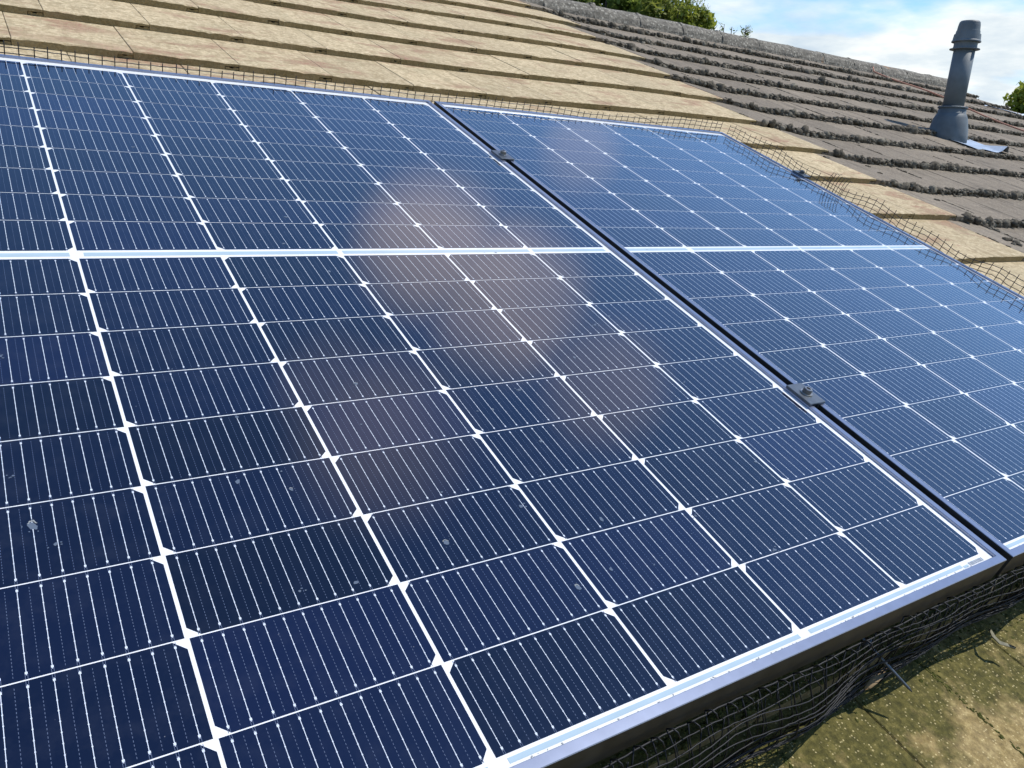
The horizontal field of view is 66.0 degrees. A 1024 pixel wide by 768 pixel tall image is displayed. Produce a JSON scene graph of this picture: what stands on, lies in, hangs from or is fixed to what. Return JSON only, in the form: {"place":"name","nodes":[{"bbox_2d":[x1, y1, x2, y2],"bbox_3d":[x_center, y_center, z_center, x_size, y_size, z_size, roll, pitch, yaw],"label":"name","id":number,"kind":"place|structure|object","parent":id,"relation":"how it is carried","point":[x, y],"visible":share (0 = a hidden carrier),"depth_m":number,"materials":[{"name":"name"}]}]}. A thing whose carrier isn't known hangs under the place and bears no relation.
{"place":"outdoors","nodes":[
{"label":"outdoors","id":0,"kind":"place"},
{"bbox_2d":[634,0,684,19],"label":"tree","id":1,"kind":"object","parent":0,"point":[653,8],"visible":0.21,"depth_m":13.70,"materials":[{"name":"green plant"}]},
{"bbox_2d":[740,25,752,36],"bbox_3d":[3.551,-3.024,13.255,0.359,5.545,0.385,10,17,22],"label":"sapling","id":2,"kind":"object","parent":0,"point":[747,33],"visible":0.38,"depth_m":12.49,"materials":[{"name":"green plant"}]},
{"bbox_2d":[663,0,1023,109],"label":"sky","id":3,"kind":"structure","parent":0,"point":[917,36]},
{"label":"ground","id":4,"kind":"structure","parent":0,"visible":0},
{"bbox_2d":[0,0,1023,767],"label":"house","id":5,"kind":"structure","parent":4,"relation":"on","point":[864,128],"depth_m":3.15,"materials":[{"name":"beige tile"}]},
{"bbox_2d":[0,40,722,131],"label":"wire mesh","id":6,"kind":"object","parent":5,"relation":"on","point":[222,73],"visible":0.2,"depth_m":2.02,"materials":[{"name":"black metal"}]},
{"bbox_2d":[602,565,1023,767],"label":"wire mesh","id":7,"kind":"object","parent":5,"relation":"on","point":[1008,601],"visible":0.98,"depth_m":0.86,"materials":[{"name":"black metal"}]},
{"bbox_2d":[861,637,911,691],"bbox_3d":[0.442,0.328,0.942,0.076,0.064,0.015,8,16,15],"label":"fixing pin","id":8,"kind":"object","parent":7,"relation":"attached to","point":[892,670],"visible":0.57,"depth_m":0.94,"materials":[{"name":"black metal"}]},
{"bbox_2d":[727,125,1023,293],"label":"wire mesh","id":9,"kind":"object","parent":5,"relation":"attached to","point":[881,209],"visible":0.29,"depth_m":2.33,"materials":[{"name":"black metal"}]},
{"bbox_2d":[864,666,886,690],"bbox_3d":[0.440,0.352,0.945,0.058,0.015,0.010,-11,21,-42],"label":"dry leaf","id":10,"kind":"object","parent":5,"relation":"on","point":[873,681],"visible":0.84,"depth_m":0.93,"materials":[{"name":"beige plant"}]},
{"bbox_2d":[872,67,1023,131],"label":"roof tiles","id":11,"kind":"object","parent":5,"relation":"on","point":[943,97],"visible":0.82,"depth_m":7.00,"materials":[{"name":"tile"}]},
{"bbox_2d":[929,20,1008,152],"bbox_3d":[3.012,-1.910,5.093,0.434,0.790,0.431,-7,19,-33],"label":"vent pipe","id":12,"kind":"object","parent":5,"relation":"on","point":[949,122],"visible":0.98,"depth_m":5.07,"materials":[{"name":"grey plastic"}]},
{"bbox_2d":[989,629,1015,648],"bbox_3d":[0.660,0.347,1.069,0.017,0.007,0.038,-7,39,-33],"label":"dry leaf","id":13,"kind":"object","parent":5,"relation":"on","point":[996,639],"visible":1,"depth_m":1.07,"materials":[{"name":"beige plant"}]},
{"bbox_2d":[984,105,1023,115],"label":"lead flashing","id":14,"kind":"object","parent":5,"relation":"on","point":[1002,109],"visible":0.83,"depth_m":7.65,"materials":[{"name":"grey metal"}]},
{"bbox_3d":[0.413,0.078,1.313,2.376,0.118,0.130,-7,39,-33],"label":"rail","id":15,"kind":"object","parent":5,"relation":"attached to","visible":0},
{"bbox_2d":[0,54,1006,767],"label":"solar panel","id":16,"kind":"object","parent":15,"relation":"on","point":[352,430],"visible":1,"depth_m":0.90,"materials":[{"name":"blue glass"}]},
{"bbox_2d":[786,383,824,408],"bbox_3d":[0.459,0.028,1.250,0.038,0.052,0.052,-7,39,-33],"label":"panel clamp","id":17,"kind":"object","parent":15,"relation":"attached to","point":[807,395],"visible":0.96,"depth_m":1.24,"materials":[{"name":"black metal"}]},
{"bbox_2d":[434,101,1023,575],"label":"solar panel","id":18,"kind":"object","parent":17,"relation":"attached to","point":[896,349],"visible":0.99,"depth_m":1.69,"materials":[{"name":"blue glass"}]},
{"bbox_3d":[-0.072,-0.484,1.953,2.376,0.118,0.130,-7,39,-33],"label":"rail","id":19,"kind":"object","parent":5,"relation":"attached to","visible":0},
{"bbox_2d":[491,150,514,163],"bbox_3d":[-0.026,-0.534,1.890,0.038,0.052,0.052,-7,39,-33],"label":"panel clamp","id":20,"kind":"object","parent":19,"relation":"attached to","point":[503,155],"visible":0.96,"depth_m":1.87,"materials":[{"name":"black metal"}]},
{"bbox_2d":[792,170,809,178],"bbox_3d":[0.921,-0.659,2.528,0.032,0.052,0.052,-7,39,-33],"label":"panel clamp","id":21,"kind":"object","parent":19,"relation":"attached to","point":[801,173],"visible":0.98,"depth_m":2.51,"materials":[{"name":"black metal"}]},
{"bbox_2d":[571,0,642,12],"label":"tree","id":22,"kind":"object","parent":4,"relation":"on","point":[628,5],"visible":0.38,"depth_m":14.83,"materials":[{"name":"green plant"}]},
{"bbox_2d":[669,0,716,29],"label":"tree","id":23,"kind":"object","parent":4,"relation":"on","point":[703,16],"visible":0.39,"depth_m":13.37,"materials":[{"name":"green plant"}]},
{"bbox_2d":[1003,81,1023,113],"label":"tree","id":24,"kind":"object","parent":4,"relation":"on","point":[1015,103],"visible":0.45,"depth_m":15.76,"materials":[{"name":"green plant"}]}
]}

